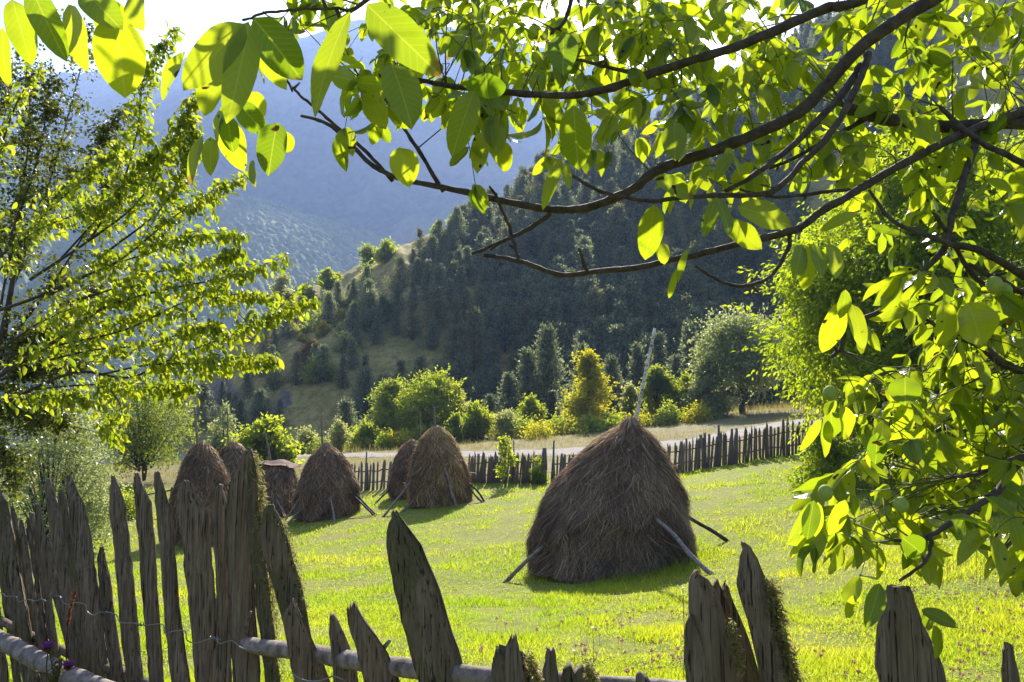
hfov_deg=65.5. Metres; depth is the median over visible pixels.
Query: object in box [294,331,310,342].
shrub
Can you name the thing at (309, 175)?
mountain
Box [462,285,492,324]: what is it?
conifer
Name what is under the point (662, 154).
conifer
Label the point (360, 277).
shrub
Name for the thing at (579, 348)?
pine tree
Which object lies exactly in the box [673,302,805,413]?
broadleaf tree
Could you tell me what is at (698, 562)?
prop pole
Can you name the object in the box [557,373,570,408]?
conifer
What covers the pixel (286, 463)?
cover sheet
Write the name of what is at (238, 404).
pine tree
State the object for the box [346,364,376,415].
conifer
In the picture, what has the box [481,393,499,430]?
pine tree
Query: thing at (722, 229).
conifer
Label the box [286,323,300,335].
shrub
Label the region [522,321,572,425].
pine tree
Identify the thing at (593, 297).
conifer
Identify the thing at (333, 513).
prop pole
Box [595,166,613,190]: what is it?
conifer
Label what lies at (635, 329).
conifer
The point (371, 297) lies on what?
conifer
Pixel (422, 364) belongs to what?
conifer
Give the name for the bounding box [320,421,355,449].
shrub
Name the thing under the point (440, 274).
conifer
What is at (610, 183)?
conifer
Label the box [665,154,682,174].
conifer
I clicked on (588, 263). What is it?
conifer
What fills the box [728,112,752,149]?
conifer
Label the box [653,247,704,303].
conifer
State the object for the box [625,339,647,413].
pine tree
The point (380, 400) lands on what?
broadleaf tree
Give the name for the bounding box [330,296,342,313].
broadleaf tree
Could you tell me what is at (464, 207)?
conifer
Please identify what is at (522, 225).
conifer
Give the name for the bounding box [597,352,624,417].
pine tree
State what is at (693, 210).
conifer
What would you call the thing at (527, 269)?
conifer
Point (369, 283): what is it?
conifer
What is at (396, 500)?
prop pole
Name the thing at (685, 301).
conifer
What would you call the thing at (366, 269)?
conifer
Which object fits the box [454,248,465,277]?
conifer
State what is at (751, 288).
conifer
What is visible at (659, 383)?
broadleaf tree
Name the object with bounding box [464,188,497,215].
conifer
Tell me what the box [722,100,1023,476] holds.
broadleaf tree
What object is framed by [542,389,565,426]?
pine tree
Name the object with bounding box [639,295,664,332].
conifer
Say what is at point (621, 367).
conifer
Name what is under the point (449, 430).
shrub
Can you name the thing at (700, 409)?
shrub
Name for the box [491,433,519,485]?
shrub
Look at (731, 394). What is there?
conifer
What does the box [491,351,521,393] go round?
conifer
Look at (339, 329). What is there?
shrub
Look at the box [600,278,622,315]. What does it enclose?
conifer
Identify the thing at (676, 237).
conifer
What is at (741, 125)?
conifer
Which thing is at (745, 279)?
conifer
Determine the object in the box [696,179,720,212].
conifer
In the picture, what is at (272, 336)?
shrub
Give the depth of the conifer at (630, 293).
103.02 m
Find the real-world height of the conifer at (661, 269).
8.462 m
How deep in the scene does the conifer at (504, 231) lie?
128.87 m
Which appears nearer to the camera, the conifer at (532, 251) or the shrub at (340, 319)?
the shrub at (340, 319)
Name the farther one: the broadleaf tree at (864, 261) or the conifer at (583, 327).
the conifer at (583, 327)
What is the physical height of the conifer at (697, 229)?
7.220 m
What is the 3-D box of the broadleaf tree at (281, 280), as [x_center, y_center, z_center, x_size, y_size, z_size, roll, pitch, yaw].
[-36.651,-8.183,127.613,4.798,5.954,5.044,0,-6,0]
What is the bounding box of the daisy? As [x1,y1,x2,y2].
[682,587,684,679]
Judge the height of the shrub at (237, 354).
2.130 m
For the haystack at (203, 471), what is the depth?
24.95 m
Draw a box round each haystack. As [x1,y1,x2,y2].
[168,407,230,546]
[218,412,245,479]
[258,434,298,516]
[290,413,361,521]
[387,411,420,498]
[405,406,475,507]
[521,328,701,583]
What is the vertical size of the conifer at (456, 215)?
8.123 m
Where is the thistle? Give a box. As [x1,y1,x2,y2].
[34,641,75,681]
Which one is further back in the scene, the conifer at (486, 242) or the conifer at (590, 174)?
the conifer at (590, 174)
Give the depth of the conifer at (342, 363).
97.22 m
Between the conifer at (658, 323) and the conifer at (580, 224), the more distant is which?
the conifer at (580, 224)
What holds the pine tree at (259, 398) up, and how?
on the hillside
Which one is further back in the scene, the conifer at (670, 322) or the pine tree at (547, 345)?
the conifer at (670, 322)
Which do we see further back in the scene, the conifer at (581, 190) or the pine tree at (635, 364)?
the conifer at (581, 190)
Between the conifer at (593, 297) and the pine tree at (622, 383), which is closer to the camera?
the pine tree at (622, 383)
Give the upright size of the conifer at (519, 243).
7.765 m
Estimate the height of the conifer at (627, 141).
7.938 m
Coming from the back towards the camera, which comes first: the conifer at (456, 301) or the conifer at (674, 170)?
the conifer at (674, 170)
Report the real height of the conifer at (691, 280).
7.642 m
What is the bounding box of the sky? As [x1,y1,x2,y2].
[0,0,842,86]
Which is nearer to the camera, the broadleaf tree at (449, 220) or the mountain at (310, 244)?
the broadleaf tree at (449, 220)
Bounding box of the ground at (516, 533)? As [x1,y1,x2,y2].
[0,407,1023,681]
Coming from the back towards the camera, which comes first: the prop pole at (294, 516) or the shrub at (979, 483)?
the prop pole at (294, 516)
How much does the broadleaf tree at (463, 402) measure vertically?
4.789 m
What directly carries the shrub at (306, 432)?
on the ground at (516, 533)
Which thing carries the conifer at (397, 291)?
on the hillside
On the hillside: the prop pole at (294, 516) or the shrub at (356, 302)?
the shrub at (356, 302)
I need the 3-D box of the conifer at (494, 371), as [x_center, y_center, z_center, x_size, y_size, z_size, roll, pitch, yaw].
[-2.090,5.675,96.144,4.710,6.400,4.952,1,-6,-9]
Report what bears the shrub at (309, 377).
on the hillside
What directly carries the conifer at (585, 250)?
on the hillside
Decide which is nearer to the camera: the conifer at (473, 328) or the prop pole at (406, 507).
the prop pole at (406, 507)
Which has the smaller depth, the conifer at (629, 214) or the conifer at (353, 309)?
the conifer at (353, 309)
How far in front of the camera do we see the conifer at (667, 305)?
100.20 m
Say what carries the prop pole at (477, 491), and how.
on the ground at (516, 533)
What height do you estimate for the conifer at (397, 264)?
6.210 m
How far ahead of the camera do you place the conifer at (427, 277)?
115.82 m
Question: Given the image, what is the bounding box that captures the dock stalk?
[65,590,77,660]
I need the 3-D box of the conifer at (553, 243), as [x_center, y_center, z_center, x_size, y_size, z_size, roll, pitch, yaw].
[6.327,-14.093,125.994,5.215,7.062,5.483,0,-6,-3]
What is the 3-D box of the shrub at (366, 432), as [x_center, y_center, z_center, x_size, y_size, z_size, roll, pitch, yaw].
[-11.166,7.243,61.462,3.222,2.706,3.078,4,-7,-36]
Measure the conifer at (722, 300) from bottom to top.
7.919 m
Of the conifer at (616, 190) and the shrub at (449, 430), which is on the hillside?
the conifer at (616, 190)
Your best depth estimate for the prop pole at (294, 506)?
28.26 m
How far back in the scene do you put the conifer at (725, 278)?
106.52 m
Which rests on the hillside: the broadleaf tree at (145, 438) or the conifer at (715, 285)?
the conifer at (715, 285)
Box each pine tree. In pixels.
[225,397,249,436]
[240,386,275,429]
[323,396,361,448]
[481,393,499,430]
[494,371,521,413]
[506,344,546,424]
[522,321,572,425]
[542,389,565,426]
[560,341,589,421]
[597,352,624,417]
[608,380,628,420]
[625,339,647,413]
[641,330,670,416]
[667,352,685,385]
[678,317,702,379]
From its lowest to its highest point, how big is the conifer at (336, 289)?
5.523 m
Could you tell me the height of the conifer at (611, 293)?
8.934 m
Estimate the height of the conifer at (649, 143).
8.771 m
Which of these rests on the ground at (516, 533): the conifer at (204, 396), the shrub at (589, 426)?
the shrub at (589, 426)
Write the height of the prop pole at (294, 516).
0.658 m
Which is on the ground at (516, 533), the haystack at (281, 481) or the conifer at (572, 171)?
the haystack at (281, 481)
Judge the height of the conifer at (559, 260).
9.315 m
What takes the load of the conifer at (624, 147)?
on the hillside
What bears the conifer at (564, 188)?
on the hillside
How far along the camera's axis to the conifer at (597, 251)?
126.12 m
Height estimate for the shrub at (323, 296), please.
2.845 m
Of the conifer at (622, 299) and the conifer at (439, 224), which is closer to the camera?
the conifer at (622, 299)
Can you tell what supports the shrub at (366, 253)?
on the hillside
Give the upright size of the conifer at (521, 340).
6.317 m
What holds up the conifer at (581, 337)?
on the hillside
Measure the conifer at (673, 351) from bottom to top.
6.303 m
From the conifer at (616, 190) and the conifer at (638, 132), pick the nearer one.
the conifer at (616, 190)
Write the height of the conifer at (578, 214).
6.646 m
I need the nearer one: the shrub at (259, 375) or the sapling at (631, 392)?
the sapling at (631, 392)
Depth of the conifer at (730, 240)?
112.01 m
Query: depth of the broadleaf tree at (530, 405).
65.44 m
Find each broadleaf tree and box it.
[0,382,135,557]
[66,362,212,480]
[266,272,297,304]
[313,266,339,290]
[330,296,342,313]
[334,307,349,325]
[360,373,407,434]
[376,293,394,319]
[381,363,473,440]
[428,220,442,234]
[439,388,470,419]
[444,214,461,229]
[458,398,498,439]
[513,392,548,423]
[555,347,618,423]
[636,363,677,417]
[665,371,696,412]
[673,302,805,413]
[679,352,742,417]
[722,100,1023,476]
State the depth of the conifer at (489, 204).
145.37 m
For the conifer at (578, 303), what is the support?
on the hillside
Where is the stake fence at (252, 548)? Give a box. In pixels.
[0,443,1019,681]
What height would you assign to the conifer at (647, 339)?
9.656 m
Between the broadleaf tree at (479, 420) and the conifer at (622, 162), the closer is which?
the broadleaf tree at (479, 420)
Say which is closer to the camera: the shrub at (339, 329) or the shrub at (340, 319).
the shrub at (339, 329)
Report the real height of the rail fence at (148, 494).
1.176 m
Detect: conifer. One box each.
[189,382,219,421]
[197,0,937,431]
[228,393,244,417]
[248,325,282,353]
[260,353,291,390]
[283,351,307,386]
[307,343,337,381]
[314,291,339,323]
[332,280,348,311]
[332,354,352,388]
[341,300,361,335]
[346,277,358,305]
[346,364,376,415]
[348,277,381,309]
[356,278,379,320]
[356,287,388,332]
[357,264,379,296]
[368,374,388,397]
[382,255,412,291]
[388,281,406,314]
[392,359,409,391]
[400,301,425,339]
[406,286,452,331]
[406,354,428,390]
[409,228,426,258]
[416,259,434,300]
[417,234,445,270]
[418,316,441,349]
[421,227,445,254]
[423,262,449,299]
[427,219,447,249]
[432,361,447,376]
[434,323,472,377]
[439,259,467,289]
[441,230,462,264]
[441,250,459,280]
[442,306,509,372]
[444,297,466,339]
[445,351,474,401]
[447,205,468,248]
[450,265,474,308]
[450,286,474,326]
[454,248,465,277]
[457,203,473,240]
[458,244,480,285]
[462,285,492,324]
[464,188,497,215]
[465,205,482,245]
[465,368,484,407]
[466,375,492,406]
[467,210,496,226]
[471,232,485,267]
[473,237,508,280]
[474,361,505,409]
[475,226,493,262]
[478,206,495,236]
[479,201,495,232]
[481,235,518,285]
[483,225,525,268]
[486,188,497,214]
[488,219,496,242]
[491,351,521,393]
[494,215,504,247]
[501,299,541,349]
[502,219,519,255]
[506,238,527,276]
[507,334,527,375]
[508,194,527,229]
[510,207,531,250]
[511,172,531,200]
[512,167,532,195]
[514,215,545,258]
[515,257,544,291]
[521,166,543,202]
[522,217,545,267]
[525,319,539,354]
[529,171,546,214]
[529,186,542,220]
[530,153,540,167]
[534,150,548,175]
[536,202,562,240]
[536,230,564,268]
[536,254,575,301]
[537,189,570,233]
[538,297,572,360]
[544,263,574,322]
[550,194,568,227]
[551,320,576,383]
[553,233,577,261]
[557,180,576,213]
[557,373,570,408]
[558,159,576,192]
[558,219,576,247]
[561,324,602,375]
[562,328,604,391]
[562,331,572,376]
[563,313,605,360]
[564,252,578,280]
[566,267,577,304]
[566,275,590,317]
[566,298,597,345]
[567,277,612,331]
[568,202,586,228]
[568,234,605,279]
[568,284,626,346]
[571,165,581,180]
[571,353,604,410]
[572,179,593,203]
[574,257,602,299]
[575,218,587,234]
[576,183,593,215]
[576,244,600,284]
[583,221,610,255]
[584,185,608,232]
[587,165,596,186]
[589,314,623,360]
[590,256,600,285]
[591,131,599,164]
[591,202,637,250]
[592,143,616,180]
[594,194,611,233]
[594,241,602,266]
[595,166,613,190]
[596,140,618,157]
[598,248,617,279]
[598,273,614,291]
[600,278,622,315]
[600,323,633,379]
[601,284,617,339]
[601,348,632,393]
[603,177,626,212]
[607,186,625,231]
[607,298,629,345]
[607,298,633,362]
[608,245,629,298]
[609,275,658,328]
[611,149,635,190]
[611,216,634,265]
[613,135,633,168]
[614,131,622,147]
[614,134,634,162]
[615,206,635,244]
[616,251,636,282]
[619,158,637,188]
[621,315,648,375]
[623,171,650,213]
[624,329,671,380]
[626,224,655,270]
[628,240,657,282]
[630,122,644,142]
[631,118,657,145]
[631,204,642,233]
[632,134,654,168]
[636,162,655,203]
[636,262,653,293]
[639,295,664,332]
[648,162,664,206]
[648,265,680,314]
[648,317,669,364]
[649,155,659,181]
[650,128,664,155]
[650,151,666,162]
[650,187,677,209]
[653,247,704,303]
[653,287,681,333]
[658,292,681,325]
[661,203,683,236]
[663,292,704,360]
[664,309,681,357]
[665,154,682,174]
[665,329,682,366]
[666,304,709,367]
[667,347,680,376]
[668,142,691,176]
[668,229,688,268]
[676,265,705,312]
[678,179,699,223]
[680,171,699,206]
[681,239,721,295]
[682,148,698,178]
[686,221,706,260]
[688,225,736,277]
[689,214,702,248]
[693,188,713,217]
[693,219,733,266]
[694,90,700,101]
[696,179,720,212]
[699,281,720,323]
[701,300,717,340]
[702,282,721,323]
[705,115,719,142]
[709,158,720,192]
[711,235,755,274]
[713,292,730,322]
[714,153,736,188]
[717,192,740,230]
[717,205,738,252]
[718,270,737,303]
[719,382,755,401]
[720,269,744,311]
[726,294,740,317]
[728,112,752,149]
[733,255,753,283]
[736,115,752,154]
[737,221,766,272]
[737,271,763,320]
[739,270,765,313]
[743,295,761,322]
[748,107,757,145]
[756,303,772,327]
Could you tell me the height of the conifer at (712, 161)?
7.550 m
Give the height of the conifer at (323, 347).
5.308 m
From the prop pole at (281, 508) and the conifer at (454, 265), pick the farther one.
the conifer at (454, 265)
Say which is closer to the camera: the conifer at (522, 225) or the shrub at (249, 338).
the shrub at (249, 338)
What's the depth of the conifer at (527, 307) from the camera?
105.74 m
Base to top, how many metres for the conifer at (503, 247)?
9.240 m
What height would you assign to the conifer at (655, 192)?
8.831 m
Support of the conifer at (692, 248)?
on the hillside
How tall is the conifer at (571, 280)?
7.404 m
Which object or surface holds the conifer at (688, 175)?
on the hillside
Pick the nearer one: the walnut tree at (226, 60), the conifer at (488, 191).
the walnut tree at (226, 60)
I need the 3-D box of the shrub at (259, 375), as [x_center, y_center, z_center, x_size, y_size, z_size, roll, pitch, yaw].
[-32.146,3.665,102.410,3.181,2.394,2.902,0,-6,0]
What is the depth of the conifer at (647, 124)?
183.16 m
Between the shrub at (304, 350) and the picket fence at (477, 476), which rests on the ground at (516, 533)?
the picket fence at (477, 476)
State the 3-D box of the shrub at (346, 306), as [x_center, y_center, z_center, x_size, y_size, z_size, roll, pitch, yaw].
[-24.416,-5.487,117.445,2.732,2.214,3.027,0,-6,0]
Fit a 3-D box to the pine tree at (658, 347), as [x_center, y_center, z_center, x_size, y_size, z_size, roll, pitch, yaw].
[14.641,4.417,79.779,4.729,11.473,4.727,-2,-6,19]
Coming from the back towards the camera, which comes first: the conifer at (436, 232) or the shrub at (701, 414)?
the conifer at (436, 232)
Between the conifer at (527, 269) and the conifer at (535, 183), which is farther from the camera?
the conifer at (535, 183)
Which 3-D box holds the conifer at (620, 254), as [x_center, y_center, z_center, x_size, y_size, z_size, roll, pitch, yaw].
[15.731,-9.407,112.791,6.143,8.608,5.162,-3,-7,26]
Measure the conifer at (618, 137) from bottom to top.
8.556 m
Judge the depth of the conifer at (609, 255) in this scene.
119.88 m
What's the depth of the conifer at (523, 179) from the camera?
157.02 m
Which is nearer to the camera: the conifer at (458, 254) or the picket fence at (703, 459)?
the picket fence at (703, 459)
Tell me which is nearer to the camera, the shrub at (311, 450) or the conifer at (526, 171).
the shrub at (311, 450)
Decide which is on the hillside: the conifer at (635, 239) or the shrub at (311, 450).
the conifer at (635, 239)
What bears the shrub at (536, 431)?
on the ground at (516, 533)
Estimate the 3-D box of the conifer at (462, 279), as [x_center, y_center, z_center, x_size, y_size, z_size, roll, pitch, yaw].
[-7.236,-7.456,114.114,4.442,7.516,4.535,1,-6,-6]
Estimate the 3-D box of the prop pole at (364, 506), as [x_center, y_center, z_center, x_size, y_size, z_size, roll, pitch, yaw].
[-5.304,5.824,28.292,1.519,0.835,0.108,-5,-8,41]
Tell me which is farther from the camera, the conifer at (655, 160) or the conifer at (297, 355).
the conifer at (655, 160)
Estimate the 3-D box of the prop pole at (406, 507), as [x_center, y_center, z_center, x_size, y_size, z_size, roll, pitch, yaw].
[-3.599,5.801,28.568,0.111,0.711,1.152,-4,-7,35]
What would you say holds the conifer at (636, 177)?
on the hillside
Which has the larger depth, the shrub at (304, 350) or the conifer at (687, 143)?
the conifer at (687, 143)
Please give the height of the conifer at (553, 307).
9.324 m
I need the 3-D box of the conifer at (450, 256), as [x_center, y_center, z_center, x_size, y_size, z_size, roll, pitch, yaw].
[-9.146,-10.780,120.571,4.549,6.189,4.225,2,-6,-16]
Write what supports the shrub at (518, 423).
on the ground at (516, 533)
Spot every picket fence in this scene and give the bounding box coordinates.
[351,452,391,490]
[468,439,546,482]
[551,441,574,481]
[667,417,822,472]
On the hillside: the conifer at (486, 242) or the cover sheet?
the conifer at (486, 242)
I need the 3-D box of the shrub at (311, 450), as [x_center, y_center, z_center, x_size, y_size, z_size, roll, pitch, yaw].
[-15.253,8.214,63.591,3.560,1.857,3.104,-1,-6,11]
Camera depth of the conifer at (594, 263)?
116.84 m
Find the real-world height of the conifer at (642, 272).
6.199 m
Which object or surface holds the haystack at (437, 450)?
on the ground at (516, 533)
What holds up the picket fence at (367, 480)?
on the ground at (516, 533)
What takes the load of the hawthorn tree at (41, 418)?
on the ground at (516, 533)
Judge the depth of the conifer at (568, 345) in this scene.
98.35 m
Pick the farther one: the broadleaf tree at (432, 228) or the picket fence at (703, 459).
the broadleaf tree at (432, 228)
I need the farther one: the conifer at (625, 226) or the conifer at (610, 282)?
the conifer at (625, 226)
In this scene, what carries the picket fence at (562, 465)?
on the ground at (516, 533)
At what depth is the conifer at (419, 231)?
129.52 m
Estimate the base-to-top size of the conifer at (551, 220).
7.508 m
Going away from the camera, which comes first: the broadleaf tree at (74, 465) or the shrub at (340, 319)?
the broadleaf tree at (74, 465)
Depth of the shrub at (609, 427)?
58.29 m
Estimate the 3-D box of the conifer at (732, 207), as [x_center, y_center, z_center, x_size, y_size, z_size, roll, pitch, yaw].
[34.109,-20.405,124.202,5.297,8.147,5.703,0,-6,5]
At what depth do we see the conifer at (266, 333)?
107.61 m
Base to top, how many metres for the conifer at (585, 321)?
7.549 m
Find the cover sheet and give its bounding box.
[260,459,300,467]
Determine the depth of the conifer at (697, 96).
197.72 m
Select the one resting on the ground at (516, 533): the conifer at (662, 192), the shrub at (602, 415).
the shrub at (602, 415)
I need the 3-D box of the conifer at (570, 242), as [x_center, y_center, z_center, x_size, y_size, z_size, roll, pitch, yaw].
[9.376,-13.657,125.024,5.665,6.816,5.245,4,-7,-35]
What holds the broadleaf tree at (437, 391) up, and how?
on the ground at (516, 533)
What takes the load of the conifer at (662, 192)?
on the hillside
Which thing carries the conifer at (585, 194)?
on the hillside
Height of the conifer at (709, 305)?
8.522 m
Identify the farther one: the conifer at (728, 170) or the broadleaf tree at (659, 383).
the conifer at (728, 170)
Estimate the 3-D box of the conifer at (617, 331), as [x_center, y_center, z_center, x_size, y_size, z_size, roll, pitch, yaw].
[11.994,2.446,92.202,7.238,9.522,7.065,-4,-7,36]
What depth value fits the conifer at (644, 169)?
142.20 m
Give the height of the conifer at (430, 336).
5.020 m
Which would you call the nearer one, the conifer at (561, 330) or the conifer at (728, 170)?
the conifer at (561, 330)
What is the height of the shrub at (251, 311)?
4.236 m
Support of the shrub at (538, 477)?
on the ground at (516, 533)
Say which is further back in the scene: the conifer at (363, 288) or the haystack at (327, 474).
the conifer at (363, 288)
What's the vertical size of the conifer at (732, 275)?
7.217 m
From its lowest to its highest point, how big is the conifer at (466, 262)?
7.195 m
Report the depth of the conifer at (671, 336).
92.72 m
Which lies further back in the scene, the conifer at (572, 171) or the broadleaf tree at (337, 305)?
the conifer at (572, 171)
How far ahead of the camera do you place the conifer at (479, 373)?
96.70 m
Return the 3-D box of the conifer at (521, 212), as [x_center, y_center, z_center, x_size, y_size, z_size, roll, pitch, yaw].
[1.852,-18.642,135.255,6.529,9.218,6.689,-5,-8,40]
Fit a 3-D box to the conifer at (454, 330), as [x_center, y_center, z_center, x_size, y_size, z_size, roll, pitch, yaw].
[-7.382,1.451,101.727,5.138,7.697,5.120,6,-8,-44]
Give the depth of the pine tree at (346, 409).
75.35 m
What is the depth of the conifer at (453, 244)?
125.68 m
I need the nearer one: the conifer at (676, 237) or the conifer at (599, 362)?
the conifer at (599, 362)
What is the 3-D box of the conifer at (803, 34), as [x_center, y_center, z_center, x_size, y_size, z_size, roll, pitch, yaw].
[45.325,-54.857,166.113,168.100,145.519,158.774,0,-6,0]
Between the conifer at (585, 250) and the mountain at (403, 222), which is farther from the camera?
the mountain at (403, 222)
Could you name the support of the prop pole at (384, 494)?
attached to the haystack at (399, 470)
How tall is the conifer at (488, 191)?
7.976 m
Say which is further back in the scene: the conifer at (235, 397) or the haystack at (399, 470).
the conifer at (235, 397)
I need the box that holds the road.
[297,419,821,457]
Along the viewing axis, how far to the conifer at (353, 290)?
117.51 m
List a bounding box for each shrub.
[89,479,152,518]
[184,409,208,426]
[203,398,240,452]
[221,411,306,468]
[234,350,247,359]
[242,308,259,327]
[246,325,255,342]
[251,369,266,377]
[268,331,283,343]
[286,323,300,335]
[289,424,329,454]
[294,282,318,301]
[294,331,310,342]
[297,321,315,333]
[298,338,321,363]
[298,352,341,383]
[299,436,330,453]
[309,308,324,324]
[312,319,331,337]
[319,289,329,304]
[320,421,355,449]
[328,317,346,327]
[330,330,357,352]
[332,321,345,336]
[336,272,343,280]
[342,297,351,308]
[345,418,380,450]
[347,298,360,314]
[355,272,371,281]
[357,241,374,266]
[359,259,377,270]
[359,309,374,329]
[371,236,399,264]
[372,427,395,449]
[384,427,412,448]
[402,422,430,439]
[431,421,458,440]
[444,408,468,442]
[489,407,521,438]
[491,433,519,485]
[504,412,541,437]
[517,408,559,438]
[524,453,556,483]
[537,411,574,434]
[553,412,596,433]
[572,403,610,433]
[597,408,617,428]
[603,408,649,429]
[615,398,635,417]
[620,397,661,426]
[647,396,687,425]
[676,399,711,422]
[677,398,719,421]
[783,418,876,490]
[906,433,1001,515]
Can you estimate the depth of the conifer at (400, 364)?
97.76 m
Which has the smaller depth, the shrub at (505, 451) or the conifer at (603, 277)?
the shrub at (505, 451)
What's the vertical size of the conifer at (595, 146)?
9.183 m
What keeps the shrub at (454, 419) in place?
on the ground at (516, 533)
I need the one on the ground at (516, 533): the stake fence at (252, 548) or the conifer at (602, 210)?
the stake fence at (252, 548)
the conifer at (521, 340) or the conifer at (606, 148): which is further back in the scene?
the conifer at (606, 148)
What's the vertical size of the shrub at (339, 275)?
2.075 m
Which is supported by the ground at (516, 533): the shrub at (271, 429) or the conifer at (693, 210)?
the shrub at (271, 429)
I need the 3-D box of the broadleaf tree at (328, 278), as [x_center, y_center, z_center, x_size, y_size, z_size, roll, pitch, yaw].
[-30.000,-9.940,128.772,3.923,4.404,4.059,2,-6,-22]
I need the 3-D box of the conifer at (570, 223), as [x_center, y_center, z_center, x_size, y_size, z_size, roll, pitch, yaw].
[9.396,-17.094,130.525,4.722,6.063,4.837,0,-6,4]
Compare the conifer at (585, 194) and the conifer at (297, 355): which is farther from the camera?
the conifer at (585, 194)
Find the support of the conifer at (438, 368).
on the hillside
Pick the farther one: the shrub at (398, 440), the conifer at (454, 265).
the conifer at (454, 265)
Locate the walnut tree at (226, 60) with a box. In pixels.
[0,0,1023,658]
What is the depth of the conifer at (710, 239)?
112.09 m
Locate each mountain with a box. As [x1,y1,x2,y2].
[0,19,701,224]
[0,148,401,470]
[344,154,562,244]
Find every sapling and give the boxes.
[325,415,352,452]
[616,381,644,416]
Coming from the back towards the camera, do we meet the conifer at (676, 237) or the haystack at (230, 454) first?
the conifer at (676, 237)
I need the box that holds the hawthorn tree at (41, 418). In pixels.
[0,8,151,512]
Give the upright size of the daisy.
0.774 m
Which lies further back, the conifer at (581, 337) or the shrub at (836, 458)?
the conifer at (581, 337)
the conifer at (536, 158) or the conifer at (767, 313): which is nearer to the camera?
the conifer at (767, 313)
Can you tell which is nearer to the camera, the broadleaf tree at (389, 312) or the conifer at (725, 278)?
the conifer at (725, 278)
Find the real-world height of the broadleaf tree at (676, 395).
3.909 m
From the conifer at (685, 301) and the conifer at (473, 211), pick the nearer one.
the conifer at (685, 301)
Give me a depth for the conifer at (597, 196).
139.42 m
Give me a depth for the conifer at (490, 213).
141.65 m
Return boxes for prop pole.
[276,498,285,517]
[284,510,300,528]
[285,497,299,520]
[330,499,335,521]
[351,494,375,516]
[354,491,376,514]
[374,488,389,504]
[382,479,411,516]
[400,500,414,512]
[444,467,457,506]
[468,486,483,502]
[469,483,484,501]
[502,542,545,582]
[654,517,714,574]
[689,515,729,541]
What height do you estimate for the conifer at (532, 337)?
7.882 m
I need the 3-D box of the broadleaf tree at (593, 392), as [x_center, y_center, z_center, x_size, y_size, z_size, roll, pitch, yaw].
[6.076,3.829,64.262,5.246,6.782,6.532,0,-6,0]
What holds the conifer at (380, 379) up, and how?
on the hillside
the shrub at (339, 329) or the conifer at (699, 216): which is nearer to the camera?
the shrub at (339, 329)
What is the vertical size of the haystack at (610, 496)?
5.065 m
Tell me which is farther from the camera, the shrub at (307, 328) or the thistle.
the shrub at (307, 328)
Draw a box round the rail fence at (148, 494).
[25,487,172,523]
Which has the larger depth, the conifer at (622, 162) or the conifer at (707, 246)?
the conifer at (622, 162)
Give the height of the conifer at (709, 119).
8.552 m
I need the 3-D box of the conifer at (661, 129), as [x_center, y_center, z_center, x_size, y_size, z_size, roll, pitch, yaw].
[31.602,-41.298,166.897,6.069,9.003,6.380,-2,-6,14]
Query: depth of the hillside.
107.30 m
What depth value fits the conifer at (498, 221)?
139.34 m
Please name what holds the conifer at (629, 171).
on the hillside
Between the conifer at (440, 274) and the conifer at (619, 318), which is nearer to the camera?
the conifer at (619, 318)
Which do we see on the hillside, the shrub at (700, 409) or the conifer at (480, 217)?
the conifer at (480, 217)
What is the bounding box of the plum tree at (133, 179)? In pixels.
[0,20,323,452]
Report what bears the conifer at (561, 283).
on the hillside
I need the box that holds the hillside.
[121,0,1023,460]
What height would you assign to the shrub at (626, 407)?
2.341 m
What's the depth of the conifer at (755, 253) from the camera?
113.10 m
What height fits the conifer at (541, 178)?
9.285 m
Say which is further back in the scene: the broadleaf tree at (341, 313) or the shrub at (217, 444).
the broadleaf tree at (341, 313)
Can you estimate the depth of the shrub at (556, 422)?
60.33 m
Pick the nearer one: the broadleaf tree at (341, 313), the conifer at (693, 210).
the broadleaf tree at (341, 313)
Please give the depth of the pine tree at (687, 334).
84.06 m
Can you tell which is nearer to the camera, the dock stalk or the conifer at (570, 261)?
the dock stalk
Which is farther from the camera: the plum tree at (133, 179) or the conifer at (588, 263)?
the conifer at (588, 263)
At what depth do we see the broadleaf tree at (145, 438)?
38.72 m
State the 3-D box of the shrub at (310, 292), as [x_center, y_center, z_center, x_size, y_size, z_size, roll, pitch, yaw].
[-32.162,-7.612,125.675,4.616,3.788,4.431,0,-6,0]
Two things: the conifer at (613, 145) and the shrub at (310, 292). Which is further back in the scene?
the conifer at (613, 145)
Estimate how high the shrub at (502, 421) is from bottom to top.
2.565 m
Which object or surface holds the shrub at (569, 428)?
on the ground at (516, 533)
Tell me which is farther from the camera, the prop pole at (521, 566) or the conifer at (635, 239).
the conifer at (635, 239)
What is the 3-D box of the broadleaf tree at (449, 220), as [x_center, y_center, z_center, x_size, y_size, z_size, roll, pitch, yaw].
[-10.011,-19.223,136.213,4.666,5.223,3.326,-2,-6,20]
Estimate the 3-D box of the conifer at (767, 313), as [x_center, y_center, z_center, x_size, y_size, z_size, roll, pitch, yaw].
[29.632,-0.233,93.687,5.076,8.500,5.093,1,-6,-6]
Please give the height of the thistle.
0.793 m
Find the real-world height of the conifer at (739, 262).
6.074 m
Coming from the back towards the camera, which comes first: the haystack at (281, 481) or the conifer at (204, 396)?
the conifer at (204, 396)
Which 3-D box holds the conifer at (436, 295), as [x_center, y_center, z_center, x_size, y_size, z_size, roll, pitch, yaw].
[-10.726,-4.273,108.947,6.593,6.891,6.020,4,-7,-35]
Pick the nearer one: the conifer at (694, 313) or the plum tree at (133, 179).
the plum tree at (133, 179)

